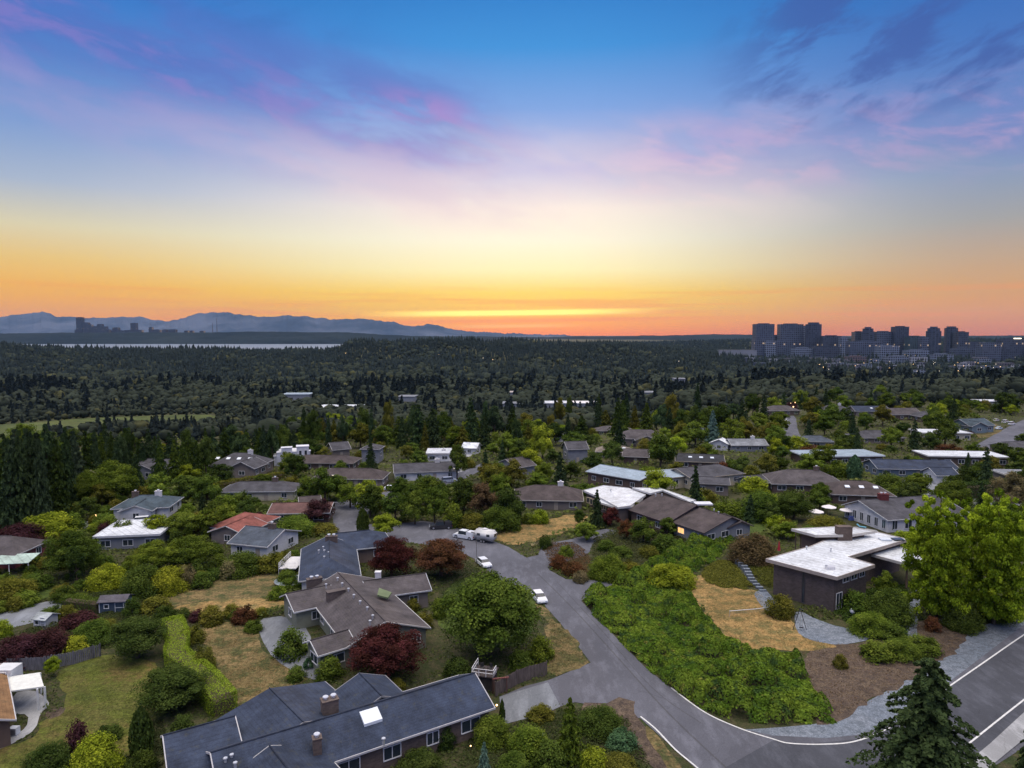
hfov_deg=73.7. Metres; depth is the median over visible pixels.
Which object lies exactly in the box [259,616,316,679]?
gravel yard
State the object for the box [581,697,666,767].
verge
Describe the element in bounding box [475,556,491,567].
parked car
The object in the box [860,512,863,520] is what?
window
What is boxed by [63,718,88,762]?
shrub
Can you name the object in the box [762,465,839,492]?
house
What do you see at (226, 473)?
broadleaf tree
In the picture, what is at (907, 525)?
window
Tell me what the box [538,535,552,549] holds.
shrub
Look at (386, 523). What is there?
broadleaf tree
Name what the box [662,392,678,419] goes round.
broadleaf tree
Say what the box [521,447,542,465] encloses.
broadleaf tree
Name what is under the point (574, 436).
broadleaf tree
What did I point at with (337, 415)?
broadleaf tree
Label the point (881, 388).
broadleaf tree
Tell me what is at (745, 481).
shrub
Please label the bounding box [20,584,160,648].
border plants
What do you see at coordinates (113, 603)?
garden shed
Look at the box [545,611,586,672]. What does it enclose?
verge weeds
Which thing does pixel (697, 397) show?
conifer tree
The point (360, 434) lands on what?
broadleaf tree
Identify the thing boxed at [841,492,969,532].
house
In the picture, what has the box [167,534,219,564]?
broadleaf tree
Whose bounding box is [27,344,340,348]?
water
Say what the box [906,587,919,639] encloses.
garden path
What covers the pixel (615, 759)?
shrub
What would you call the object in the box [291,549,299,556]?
shrub
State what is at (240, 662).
dry grass tufts
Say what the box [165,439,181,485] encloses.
conifer tree
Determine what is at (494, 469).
broadleaf tree
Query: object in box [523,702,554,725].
shrub
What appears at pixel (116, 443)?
conifer tree
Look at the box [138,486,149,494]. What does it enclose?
shrub
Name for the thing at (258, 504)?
shrub
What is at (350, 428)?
broadleaf tree
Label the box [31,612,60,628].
garden shed
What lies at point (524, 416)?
broadleaf tree
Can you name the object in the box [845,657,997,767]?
conifer tree
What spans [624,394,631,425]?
conifer tree
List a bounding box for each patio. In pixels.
[2,690,48,747]
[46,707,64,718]
[754,591,774,613]
[794,612,869,643]
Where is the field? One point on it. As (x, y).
(74, 423)
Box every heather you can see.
[701,559,754,589]
[748,556,773,587]
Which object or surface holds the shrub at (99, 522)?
on the ground at (738, 717)
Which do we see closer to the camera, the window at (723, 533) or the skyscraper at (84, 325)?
the window at (723, 533)
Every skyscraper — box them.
[76,317,84,332]
[82,322,90,332]
[87,324,93,332]
[91,326,108,332]
[112,327,119,332]
[130,323,137,331]
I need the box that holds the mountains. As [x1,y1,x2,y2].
[0,311,569,336]
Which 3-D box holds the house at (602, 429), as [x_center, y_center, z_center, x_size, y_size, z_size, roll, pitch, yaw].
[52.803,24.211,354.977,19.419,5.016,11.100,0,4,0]
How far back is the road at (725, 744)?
92.56 m
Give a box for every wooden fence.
[6,643,100,670]
[495,660,546,696]
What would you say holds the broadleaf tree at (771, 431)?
on the ground at (738, 717)
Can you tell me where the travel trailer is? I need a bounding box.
[474,527,496,542]
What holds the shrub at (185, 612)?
on the ground at (738, 717)
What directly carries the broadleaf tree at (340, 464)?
on the ground at (738, 717)
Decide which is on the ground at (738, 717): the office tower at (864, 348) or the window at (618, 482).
the office tower at (864, 348)
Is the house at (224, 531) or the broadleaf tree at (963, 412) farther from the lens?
the broadleaf tree at (963, 412)
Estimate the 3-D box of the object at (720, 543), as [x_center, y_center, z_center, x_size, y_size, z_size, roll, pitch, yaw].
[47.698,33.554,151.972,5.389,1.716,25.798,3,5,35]
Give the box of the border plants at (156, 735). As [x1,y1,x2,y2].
[68,719,166,767]
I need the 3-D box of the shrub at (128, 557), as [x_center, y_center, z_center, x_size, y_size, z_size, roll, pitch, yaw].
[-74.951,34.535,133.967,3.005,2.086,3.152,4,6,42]
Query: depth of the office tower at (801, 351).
2481.27 m
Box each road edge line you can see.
[640,716,697,767]
[671,634,1023,744]
[969,699,1023,742]
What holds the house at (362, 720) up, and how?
on the ground at (738, 717)
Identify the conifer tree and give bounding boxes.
[0,433,12,492]
[0,437,30,528]
[0,449,5,516]
[6,430,33,524]
[7,428,21,470]
[22,428,33,469]
[23,431,51,518]
[29,438,52,529]
[31,433,50,480]
[39,424,71,512]
[47,439,73,514]
[48,432,60,476]
[59,427,81,506]
[67,431,76,471]
[69,443,85,500]
[81,431,95,472]
[90,430,97,453]
[91,442,102,471]
[97,433,107,464]
[98,420,108,441]
[106,431,114,461]
[111,437,124,473]
[127,443,133,465]
[130,441,140,468]
[131,454,144,490]
[137,440,146,461]
[143,429,154,457]
[148,436,169,481]
[151,436,157,456]
[153,441,168,482]
[163,432,173,458]
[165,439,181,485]
[172,434,179,455]
[179,441,190,470]
[184,432,193,466]
[192,441,203,478]
[196,492,206,512]
[210,426,217,444]
[218,428,230,457]
[244,429,252,448]
[250,429,257,448]
[253,427,267,454]
[258,425,269,457]
[289,430,298,447]
[297,423,307,438]
[301,407,306,420]
[315,418,327,442]
[324,415,331,448]
[330,419,335,433]
[365,439,378,469]
[365,451,374,468]
[367,408,373,444]
[386,416,408,445]
[395,416,408,449]
[405,404,428,449]
[419,423,429,450]
[426,408,445,447]
[452,426,470,448]
[463,397,478,441]
[474,414,480,438]
[477,742,490,767]
[478,417,492,449]
[480,449,488,465]
[496,440,506,460]
[502,409,516,438]
[523,425,533,444]
[550,452,569,485]
[557,697,585,767]
[560,414,571,448]
[573,415,589,436]
[589,489,605,529]
[592,397,601,432]
[596,394,603,417]
[599,410,611,426]
[607,398,627,436]
[613,417,626,445]
[621,400,629,426]
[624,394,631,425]
[628,405,639,428]
[638,402,654,430]
[664,407,674,434]
[689,465,704,506]
[692,383,701,411]
[704,410,719,443]
[734,400,748,421]
[742,495,757,523]
[759,395,769,420]
[781,392,786,404]
[797,393,803,409]
[803,418,813,435]
[821,388,828,405]
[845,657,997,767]
[846,411,856,433]
[848,417,856,436]
[852,427,862,448]
[905,419,922,451]
[948,399,959,419]
[960,453,972,473]
[974,447,994,484]
[975,482,985,504]
[976,492,983,504]
[1014,731,1023,767]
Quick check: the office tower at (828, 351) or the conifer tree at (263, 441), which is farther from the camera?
the office tower at (828, 351)
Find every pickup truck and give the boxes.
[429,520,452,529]
[453,529,474,539]
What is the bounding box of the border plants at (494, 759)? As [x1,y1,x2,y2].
[453,707,649,767]
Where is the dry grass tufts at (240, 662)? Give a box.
[204,625,306,700]
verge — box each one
[535,603,588,675]
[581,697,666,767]
[645,726,680,767]
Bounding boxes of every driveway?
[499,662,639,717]
[500,682,559,722]
[539,529,615,567]
[904,480,1021,505]
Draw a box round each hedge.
[60,594,98,613]
[161,614,237,716]
[213,471,284,488]
[964,478,1008,498]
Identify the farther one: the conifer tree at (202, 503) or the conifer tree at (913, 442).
the conifer tree at (913, 442)
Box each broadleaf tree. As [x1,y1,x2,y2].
[4,423,36,438]
[32,430,57,442]
[41,529,104,576]
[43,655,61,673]
[56,428,82,445]
[64,547,88,583]
[68,469,99,498]
[72,497,100,519]
[81,433,98,445]
[82,459,139,501]
[89,483,115,504]
[101,615,167,661]
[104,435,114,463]
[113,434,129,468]
[116,487,132,496]
[119,427,134,457]
[129,660,213,715]
[131,539,181,569]
[141,514,170,533]
[145,472,170,493]
[161,508,201,534]
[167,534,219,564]
[170,474,198,501]
[175,463,201,478]
[178,427,194,456]
[189,473,222,503]
[191,508,223,536]
[193,435,216,473]
[207,464,233,482]
[210,441,224,457]
[216,502,236,522]
[219,424,240,446]
[230,434,249,453]
[240,447,256,453]
[253,474,272,480]
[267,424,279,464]
[275,423,290,448]
[277,451,292,470]
[282,453,309,475]
[286,415,296,422]
[291,432,303,443]
[296,474,317,496]
[297,438,322,454]
[301,409,322,438]
[301,498,335,519]
[304,430,325,440]
[305,466,341,499]
[317,446,331,454]
[325,429,348,441]
[329,413,339,418]
[333,474,347,499]
[334,459,347,467]
[335,481,357,507]
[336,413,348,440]
[339,423,353,434]
[345,415,358,423]
[346,622,426,677]
[348,423,370,447]
[352,484,383,517]
[354,406,377,428]
[354,479,384,509]
[367,536,418,576]
[371,425,394,447]
[372,513,401,532]
[377,442,387,452]
[380,492,406,520]
[381,399,394,431]
[385,476,408,495]
[397,490,427,523]
[400,445,413,458]
[400,482,427,502]
[403,442,418,455]
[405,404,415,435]
[412,450,427,462]
[412,538,469,576]
[415,475,426,485]
[416,474,439,493]
[423,487,448,522]
[425,410,438,431]
[425,484,451,505]
[436,418,451,442]
[437,411,451,440]
[439,566,542,658]
[445,425,470,444]
[448,444,467,479]
[448,489,467,506]
[451,476,474,512]
[466,481,499,512]
[477,463,491,481]
[479,462,507,484]
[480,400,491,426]
[485,443,500,454]
[487,405,504,431]
[488,472,511,492]
[492,485,525,518]
[494,432,517,451]
[499,458,526,486]
[505,446,522,457]
[509,439,530,453]
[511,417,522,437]
[514,419,536,437]
[517,436,532,444]
[518,412,532,428]
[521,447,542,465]
[525,472,549,484]
[529,422,554,458]
[535,420,543,427]
[535,462,554,478]
[545,448,559,463]
[547,414,557,442]
[547,422,564,445]
[554,397,565,419]
[561,431,586,444]
[563,462,581,479]
[565,395,572,412]
[574,509,586,521]
[575,523,599,540]
[578,451,604,467]
[583,434,597,445]
[598,440,624,462]
[601,507,620,525]
[617,518,633,536]
[628,516,656,542]
[643,468,677,489]
[647,433,677,469]
[651,409,658,429]
[651,430,665,444]
[652,403,667,429]
[658,517,677,533]
[659,427,671,437]
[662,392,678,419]
[668,462,683,468]
[669,435,688,452]
[671,420,687,434]
[672,409,689,425]
[673,430,691,442]
[681,421,709,446]
[683,405,700,428]
[693,445,707,453]
[697,412,707,428]
[700,407,709,427]
[702,442,718,453]
[705,406,716,416]
[714,404,731,425]
[715,422,730,437]
[719,418,745,437]
[726,403,739,418]
[731,457,752,471]
[737,476,772,494]
[740,419,758,437]
[743,393,760,414]
[743,465,760,475]
[749,412,768,431]
[753,453,778,472]
[755,422,780,443]
[759,501,782,520]
[765,396,782,406]
[765,424,785,441]
[766,436,789,453]
[771,521,797,538]
[772,413,790,429]
[773,430,794,448]
[774,445,791,456]
[774,457,789,469]
[775,411,790,419]
[776,492,814,519]
[791,390,810,403]
[793,452,825,469]
[800,412,818,425]
[801,396,824,412]
[806,481,832,499]
[806,491,831,509]
[809,445,837,468]
[811,406,822,412]
[812,414,836,434]
[819,403,844,422]
[823,389,837,401]
[831,438,851,449]
[833,387,842,396]
[835,435,855,447]
[836,394,853,407]
[839,407,851,421]
[847,434,864,446]
[857,414,873,429]
[864,398,878,405]
[871,570,898,592]
[872,384,887,392]
[873,404,894,425]
[877,392,895,406]
[877,426,904,445]
[895,422,910,432]
[895,481,924,496]
[896,401,911,407]
[899,393,910,401]
[904,473,933,493]
[907,391,925,403]
[907,432,924,441]
[908,389,919,393]
[913,401,923,407]
[920,410,945,428]
[922,431,942,449]
[924,407,943,426]
[929,403,948,414]
[930,480,977,507]
[932,417,961,443]
[934,474,967,494]
[937,398,952,404]
[943,399,959,411]
[945,392,952,398]
[956,465,979,485]
[957,406,968,417]
[958,398,973,408]
[964,441,983,450]
[968,504,992,525]
[971,399,981,406]
[971,462,993,476]
[976,403,988,411]
[979,455,1002,468]
[986,471,1023,504]
[989,501,1018,519]
[990,442,1013,455]
[993,392,1013,412]
[1002,404,1020,414]
[1003,393,1023,412]
[1004,461,1023,468]
[1006,447,1023,462]
[1011,467,1023,482]
[1013,502,1023,511]
[1014,433,1023,440]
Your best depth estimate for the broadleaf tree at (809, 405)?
366.75 m
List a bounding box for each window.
[36,546,41,552]
[100,540,110,546]
[122,539,132,545]
[145,538,155,542]
[224,535,229,540]
[236,546,242,552]
[272,544,278,552]
[288,536,293,544]
[288,606,291,617]
[310,650,317,665]
[312,610,318,619]
[330,651,344,662]
[337,756,360,767]
[383,742,401,761]
[409,595,417,603]
[426,729,438,745]
[461,715,479,734]
[536,502,541,506]
[569,502,576,507]
[616,480,622,484]
[678,527,683,533]
[707,533,714,538]
[716,487,722,491]
[721,530,728,536]
[736,529,741,534]
[777,485,785,489]
[796,486,803,490]
[801,572,804,602]
[836,591,842,609]
[839,496,846,500]
[843,577,848,582]
[851,574,857,580]
[853,509,856,518]
[859,571,864,577]
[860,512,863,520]
[866,514,870,523]
[874,516,877,526]
[881,519,885,528]
[892,521,897,529]
[905,520,911,528]
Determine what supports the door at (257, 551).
in the house at (260, 540)
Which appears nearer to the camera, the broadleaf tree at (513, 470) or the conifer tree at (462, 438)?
the broadleaf tree at (513, 470)
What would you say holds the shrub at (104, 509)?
on the ground at (738, 717)
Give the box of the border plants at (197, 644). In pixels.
[183,622,226,711]
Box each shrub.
[0,522,49,545]
[0,572,17,580]
[0,576,40,605]
[0,600,7,611]
[0,619,13,639]
[0,632,44,669]
[3,595,25,612]
[11,588,41,608]
[19,739,78,767]
[21,560,35,568]
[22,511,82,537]
[23,564,38,573]
[23,569,56,591]
[26,625,74,661]
[32,554,43,563]
[35,557,49,569]
[40,604,62,617]
[48,531,61,538]
[48,585,77,603]
[49,582,72,595]
[56,603,77,620]
[56,609,99,631]
[57,591,75,603]
[61,635,88,660]
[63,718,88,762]
[63,730,126,767]
[64,511,86,531]
[67,617,114,650]
[72,592,91,599]
[73,579,88,590]
[80,617,118,636]
[83,562,126,594]
[86,523,95,532]
[88,513,98,523]
[88,530,95,538]
[88,552,114,566]
[90,512,115,524]
[90,518,112,532]
[95,521,109,533]
[95,722,124,740]
[96,506,113,516]
[100,513,116,522]
[107,499,121,507]
[113,495,126,502]
[113,519,132,526]
[118,563,163,601]
[120,560,134,571]
[120,597,142,617]
[122,555,134,564]
[122,747,159,767]
[127,705,154,756]
[137,594,173,616]
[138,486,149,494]
[147,565,190,597]
[152,605,174,625]
[167,529,184,546]
[168,713,195,731]
[169,607,191,620]
[174,484,194,499]
[177,503,195,511]
[179,563,196,586]
[180,623,207,645]
[187,608,206,623]
[188,570,215,590]
[190,557,206,571]
[192,645,216,669]
[196,604,225,628]
[203,499,224,512]
[204,559,219,570]
[206,567,222,581]
[207,544,223,555]
[212,553,227,567]
[215,493,237,510]
[218,560,238,580]
[221,549,262,580]
[222,602,238,618]
[227,609,237,619]
[229,603,257,625]
[231,489,252,504]
[235,500,254,512]
[243,506,255,512]
[243,619,263,634]
[250,551,285,575]
[251,497,260,503]
[254,502,262,508]
[254,606,269,618]
[258,505,269,512]
[266,584,288,600]
[270,625,307,662]
[275,549,293,561]
[276,513,316,537]
[276,567,296,585]
[280,575,301,589]
[284,474,302,482]
[284,664,308,683]
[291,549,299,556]
[302,657,312,669]
[309,522,339,536]
[313,654,347,682]
[354,451,361,457]
[356,507,368,530]
[358,462,367,467]
[392,677,406,690]
[395,746,445,767]
[407,598,421,611]
[418,609,434,627]
[430,597,445,619]
[437,726,458,753]
[441,501,463,528]
[441,654,470,677]
[443,439,455,447]
[446,483,458,490]
[457,510,486,529]
[467,459,475,468]
[472,713,511,753]
[478,505,521,532]
[489,432,500,442]
[496,749,532,767]
[499,699,504,722]
[505,721,547,767]
[507,648,533,672]
[522,513,535,524]
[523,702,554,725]
[526,633,554,664]
[531,509,550,524]
[532,738,567,767]
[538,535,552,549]
[548,554,567,569]
[558,544,574,558]
[561,561,586,576]
[571,570,588,583]
[574,521,594,536]
[576,703,625,744]
[577,744,607,767]
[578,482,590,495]
[585,554,628,584]
[586,427,598,434]
[594,433,601,441]
[596,539,615,551]
[602,750,638,767]
[604,726,641,754]
[608,545,634,560]
[623,559,641,576]
[636,437,650,448]
[637,545,659,558]
[639,465,654,470]
[646,562,698,591]
[651,533,676,555]
[690,487,719,505]
[715,498,743,518]
[716,461,727,466]
[724,531,777,567]
[726,459,735,467]
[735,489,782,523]
[738,475,768,492]
[762,593,797,621]
[763,514,785,527]
[777,487,805,512]
[779,518,791,532]
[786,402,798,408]
[789,435,810,449]
[797,524,821,535]
[800,444,817,449]
[801,514,846,526]
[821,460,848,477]
[829,429,845,437]
[832,653,848,669]
[837,420,850,429]
[837,588,870,616]
[846,455,862,478]
[846,611,896,639]
[858,639,895,665]
[864,587,917,626]
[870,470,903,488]
[875,443,887,449]
[875,620,908,641]
[883,445,897,452]
[883,637,924,663]
[887,483,905,496]
[890,530,924,547]
[902,473,929,488]
[906,633,944,657]
[909,454,922,458]
[923,616,942,632]
[934,443,964,450]
[938,604,988,636]
[960,405,971,414]
[968,595,1020,626]
[969,412,980,417]
[981,399,991,406]
[989,402,1004,412]
[1000,510,1023,535]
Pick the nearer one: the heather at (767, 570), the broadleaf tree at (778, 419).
the heather at (767, 570)
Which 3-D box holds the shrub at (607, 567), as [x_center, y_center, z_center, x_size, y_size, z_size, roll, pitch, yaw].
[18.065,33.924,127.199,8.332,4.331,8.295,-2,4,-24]
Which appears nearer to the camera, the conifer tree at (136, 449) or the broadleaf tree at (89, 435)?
the conifer tree at (136, 449)
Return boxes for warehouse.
[284,392,311,400]
[322,404,364,406]
[398,395,417,401]
[502,401,519,406]
[544,401,596,407]
[718,350,756,356]
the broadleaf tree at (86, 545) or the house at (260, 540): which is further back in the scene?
the house at (260, 540)
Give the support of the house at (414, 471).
on the ground at (738, 717)
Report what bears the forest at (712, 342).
on the ground at (738, 717)
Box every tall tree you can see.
[901,489,977,619]
[958,487,1023,624]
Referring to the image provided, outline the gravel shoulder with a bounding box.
[746,620,1023,737]
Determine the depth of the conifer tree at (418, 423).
278.55 m
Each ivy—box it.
[584,532,836,724]
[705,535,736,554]
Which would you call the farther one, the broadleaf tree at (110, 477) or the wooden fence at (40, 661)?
the broadleaf tree at (110, 477)
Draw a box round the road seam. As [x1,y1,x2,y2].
[539,575,725,766]
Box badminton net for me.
[729,607,766,616]
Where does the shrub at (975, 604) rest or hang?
on the ground at (738, 717)
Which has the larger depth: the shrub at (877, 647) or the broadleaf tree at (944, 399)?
the broadleaf tree at (944, 399)
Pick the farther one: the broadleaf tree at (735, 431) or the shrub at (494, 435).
the shrub at (494, 435)
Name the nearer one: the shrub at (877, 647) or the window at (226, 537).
the shrub at (877, 647)
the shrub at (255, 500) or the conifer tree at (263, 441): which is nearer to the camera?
the shrub at (255, 500)
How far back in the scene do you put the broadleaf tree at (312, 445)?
244.07 m
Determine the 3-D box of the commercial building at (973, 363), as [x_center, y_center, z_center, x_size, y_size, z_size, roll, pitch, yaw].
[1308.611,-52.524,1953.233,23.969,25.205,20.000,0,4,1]
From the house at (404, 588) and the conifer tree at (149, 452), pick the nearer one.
the house at (404, 588)
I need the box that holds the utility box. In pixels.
[10,725,20,736]
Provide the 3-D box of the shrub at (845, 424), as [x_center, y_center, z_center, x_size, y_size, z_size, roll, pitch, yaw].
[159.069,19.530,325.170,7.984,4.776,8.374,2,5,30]
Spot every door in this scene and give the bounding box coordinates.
[40,617,44,628]
[115,602,123,612]
[255,548,259,555]
[264,493,267,500]
[554,502,557,509]
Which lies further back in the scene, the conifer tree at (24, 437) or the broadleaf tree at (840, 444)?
the broadleaf tree at (840, 444)
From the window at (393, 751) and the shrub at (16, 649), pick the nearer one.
the window at (393, 751)
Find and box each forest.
[0,334,1023,383]
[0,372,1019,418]
[0,376,1023,440]
[549,337,1023,349]
[649,338,994,347]
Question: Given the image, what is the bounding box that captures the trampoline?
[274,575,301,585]
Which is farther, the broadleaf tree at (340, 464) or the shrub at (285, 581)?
the broadleaf tree at (340, 464)
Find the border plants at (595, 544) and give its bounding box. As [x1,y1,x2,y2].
[590,525,686,566]
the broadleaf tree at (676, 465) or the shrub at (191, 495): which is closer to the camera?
the shrub at (191, 495)
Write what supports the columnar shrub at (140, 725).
on the ground at (738, 717)
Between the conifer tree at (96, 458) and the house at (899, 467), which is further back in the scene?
the house at (899, 467)
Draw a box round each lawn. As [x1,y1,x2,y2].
[0,583,60,607]
[0,654,167,767]
[162,574,278,608]
[173,598,283,616]
[201,622,306,704]
[436,576,535,646]
[496,515,587,544]
[692,575,835,650]
[736,517,765,540]
[975,424,1002,437]
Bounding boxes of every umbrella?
[810,509,823,513]
[822,505,835,508]
[840,508,851,512]
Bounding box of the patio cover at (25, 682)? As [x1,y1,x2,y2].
[9,672,46,710]
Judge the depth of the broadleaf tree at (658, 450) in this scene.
226.49 m
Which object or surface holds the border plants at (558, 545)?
on the ground at (738, 717)
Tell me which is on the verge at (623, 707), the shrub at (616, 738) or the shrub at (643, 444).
the shrub at (616, 738)
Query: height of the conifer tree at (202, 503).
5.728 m
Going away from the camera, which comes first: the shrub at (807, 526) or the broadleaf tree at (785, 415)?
the shrub at (807, 526)
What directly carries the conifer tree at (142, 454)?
on the ground at (738, 717)
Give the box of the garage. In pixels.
[920,467,958,483]
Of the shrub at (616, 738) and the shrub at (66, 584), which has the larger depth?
the shrub at (66, 584)
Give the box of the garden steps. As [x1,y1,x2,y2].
[735,559,766,590]
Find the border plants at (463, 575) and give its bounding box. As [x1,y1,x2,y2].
[435,560,542,676]
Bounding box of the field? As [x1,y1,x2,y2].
[0,415,214,438]
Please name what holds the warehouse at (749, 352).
on the ground at (738, 717)
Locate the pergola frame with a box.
[492,676,508,693]
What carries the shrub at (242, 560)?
on the ground at (738, 717)
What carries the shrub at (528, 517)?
on the ground at (738, 717)
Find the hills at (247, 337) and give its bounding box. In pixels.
[0,331,492,343]
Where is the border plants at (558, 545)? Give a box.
[542,542,590,571]
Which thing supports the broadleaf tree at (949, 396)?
on the ground at (738, 717)
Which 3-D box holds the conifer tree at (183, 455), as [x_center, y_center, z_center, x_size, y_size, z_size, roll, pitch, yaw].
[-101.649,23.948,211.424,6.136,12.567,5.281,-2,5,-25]
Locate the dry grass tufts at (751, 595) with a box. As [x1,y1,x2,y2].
[698,580,827,648]
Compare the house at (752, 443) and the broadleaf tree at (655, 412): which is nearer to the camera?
the house at (752, 443)
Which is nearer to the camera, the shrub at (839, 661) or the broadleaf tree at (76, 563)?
the shrub at (839, 661)
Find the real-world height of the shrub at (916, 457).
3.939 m
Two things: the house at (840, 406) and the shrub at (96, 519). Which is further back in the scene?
the house at (840, 406)
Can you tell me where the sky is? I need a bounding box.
[0,0,1023,335]
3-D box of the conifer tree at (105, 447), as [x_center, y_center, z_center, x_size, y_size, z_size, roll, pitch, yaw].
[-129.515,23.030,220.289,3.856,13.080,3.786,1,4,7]
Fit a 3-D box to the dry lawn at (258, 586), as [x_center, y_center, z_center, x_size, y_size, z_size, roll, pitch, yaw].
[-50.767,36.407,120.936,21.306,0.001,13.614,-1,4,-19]
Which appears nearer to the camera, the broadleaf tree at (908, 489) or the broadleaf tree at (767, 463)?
the broadleaf tree at (908, 489)
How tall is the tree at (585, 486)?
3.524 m
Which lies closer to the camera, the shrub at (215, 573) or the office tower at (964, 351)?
the shrub at (215, 573)
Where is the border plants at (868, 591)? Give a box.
[833,583,910,638]
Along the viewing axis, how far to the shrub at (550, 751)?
70.31 m
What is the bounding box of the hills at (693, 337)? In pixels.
[421,334,1023,339]
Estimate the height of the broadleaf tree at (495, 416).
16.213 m
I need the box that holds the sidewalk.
[967,713,1023,767]
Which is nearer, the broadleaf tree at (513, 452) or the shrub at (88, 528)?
the shrub at (88, 528)
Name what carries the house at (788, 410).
on the ground at (738, 717)
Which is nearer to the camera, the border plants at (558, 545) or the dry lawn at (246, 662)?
the dry lawn at (246, 662)
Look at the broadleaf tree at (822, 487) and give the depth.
181.42 m
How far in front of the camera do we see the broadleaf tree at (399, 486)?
181.74 m
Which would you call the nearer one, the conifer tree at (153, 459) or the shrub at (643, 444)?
the conifer tree at (153, 459)
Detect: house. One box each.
[0,535,47,568]
[0,663,22,747]
[92,519,176,549]
[110,489,183,519]
[138,458,176,479]
[160,672,497,767]
[207,449,274,478]
[207,512,280,543]
[221,476,300,500]
[226,521,301,556]
[266,502,336,522]
[273,444,310,465]
[278,529,388,589]
[279,572,430,671]
[297,495,320,501]
[303,454,361,469]
[314,468,390,486]
[326,441,351,455]
[359,443,384,462]
[362,570,431,607]
[392,458,459,480]
[426,448,451,460]
[462,442,481,453]
[499,456,535,474]
[514,480,583,509]
[561,441,589,462]
[583,485,695,521]
[585,464,685,491]
[594,426,630,434]
[595,445,628,458]
[617,429,664,446]
[622,448,649,464]
[628,493,753,543]
[671,464,745,495]
[675,453,725,466]
[709,437,729,450]
[726,435,768,451]
[736,474,769,486]
[760,405,800,415]
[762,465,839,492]
[766,525,924,611]
[790,449,884,464]
[799,435,834,446]
[822,402,854,414]
[824,480,896,503]
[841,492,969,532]
[845,430,905,443]
[848,406,886,416]
[861,459,958,476]
[876,408,919,419]
[908,429,972,440]
[911,411,945,421]
[912,450,1009,466]
[954,418,995,432]
[970,399,998,406]
[987,441,1023,451]
[992,469,1021,478]
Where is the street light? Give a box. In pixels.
[471,531,476,563]
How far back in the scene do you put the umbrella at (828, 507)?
170.48 m
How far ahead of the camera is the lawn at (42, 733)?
83.97 m
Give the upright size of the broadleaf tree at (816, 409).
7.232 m
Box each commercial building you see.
[825,363,838,369]
[832,359,849,362]
[841,364,861,369]
[869,359,878,364]
[909,357,927,362]
[957,362,970,369]
[963,361,975,366]
[972,357,987,358]
[973,359,990,363]
[995,363,1013,366]
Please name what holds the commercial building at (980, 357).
on the ground at (738, 717)
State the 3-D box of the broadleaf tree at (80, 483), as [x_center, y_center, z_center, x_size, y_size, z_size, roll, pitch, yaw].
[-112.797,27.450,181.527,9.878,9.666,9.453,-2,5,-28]
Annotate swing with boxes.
[793,608,806,629]
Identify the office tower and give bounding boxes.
[751,339,765,357]
[752,323,774,340]
[764,341,775,358]
[776,340,785,355]
[777,323,803,356]
[790,347,812,356]
[803,326,804,346]
[805,322,821,347]
[811,346,839,357]
[820,335,841,346]
[838,337,848,356]
[844,356,866,362]
[845,341,882,357]
[851,331,860,340]
[861,327,874,340]
[874,331,891,344]
[874,345,899,361]
[882,356,908,363]
[891,326,908,355]
[902,349,929,356]
[904,336,922,349]
[917,337,928,349]
[925,327,941,353]
[929,353,953,362]
[943,326,957,353]
[950,348,975,358]
[952,331,968,348]
[968,342,981,347]
[975,342,1001,361]
[996,338,1023,360]
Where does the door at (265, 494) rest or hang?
in the house at (274, 489)
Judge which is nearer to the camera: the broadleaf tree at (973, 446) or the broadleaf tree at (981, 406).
the broadleaf tree at (973, 446)
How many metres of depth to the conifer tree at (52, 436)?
191.13 m
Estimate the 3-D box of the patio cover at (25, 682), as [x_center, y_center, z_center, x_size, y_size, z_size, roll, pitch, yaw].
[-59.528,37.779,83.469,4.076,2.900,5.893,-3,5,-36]
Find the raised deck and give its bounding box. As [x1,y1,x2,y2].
[471,658,498,693]
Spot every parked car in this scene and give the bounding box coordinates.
[134,515,149,518]
[441,476,456,482]
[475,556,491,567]
[532,589,547,603]
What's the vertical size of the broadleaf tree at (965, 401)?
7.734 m
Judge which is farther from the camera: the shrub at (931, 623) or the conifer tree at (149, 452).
the conifer tree at (149, 452)
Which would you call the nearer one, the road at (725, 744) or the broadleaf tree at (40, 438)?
the road at (725, 744)
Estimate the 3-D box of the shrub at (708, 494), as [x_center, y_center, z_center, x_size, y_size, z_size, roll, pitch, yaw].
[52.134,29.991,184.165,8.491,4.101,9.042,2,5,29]
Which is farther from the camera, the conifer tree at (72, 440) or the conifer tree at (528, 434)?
the conifer tree at (528, 434)
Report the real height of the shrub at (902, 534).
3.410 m
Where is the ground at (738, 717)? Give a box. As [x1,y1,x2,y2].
[0,339,1023,767]
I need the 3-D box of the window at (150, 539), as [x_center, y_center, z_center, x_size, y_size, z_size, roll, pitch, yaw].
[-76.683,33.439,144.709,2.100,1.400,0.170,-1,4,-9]
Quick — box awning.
[0,553,39,573]
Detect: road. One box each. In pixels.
[0,600,59,626]
[333,491,391,530]
[338,521,1023,767]
[439,464,481,485]
[725,636,1023,767]
[784,416,800,436]
[977,420,1023,450]
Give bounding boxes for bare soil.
[804,618,967,724]
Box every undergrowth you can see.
[0,398,1023,538]
[0,528,1022,619]
[0,606,1023,767]
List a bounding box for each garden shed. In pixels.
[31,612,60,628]
[96,594,133,613]

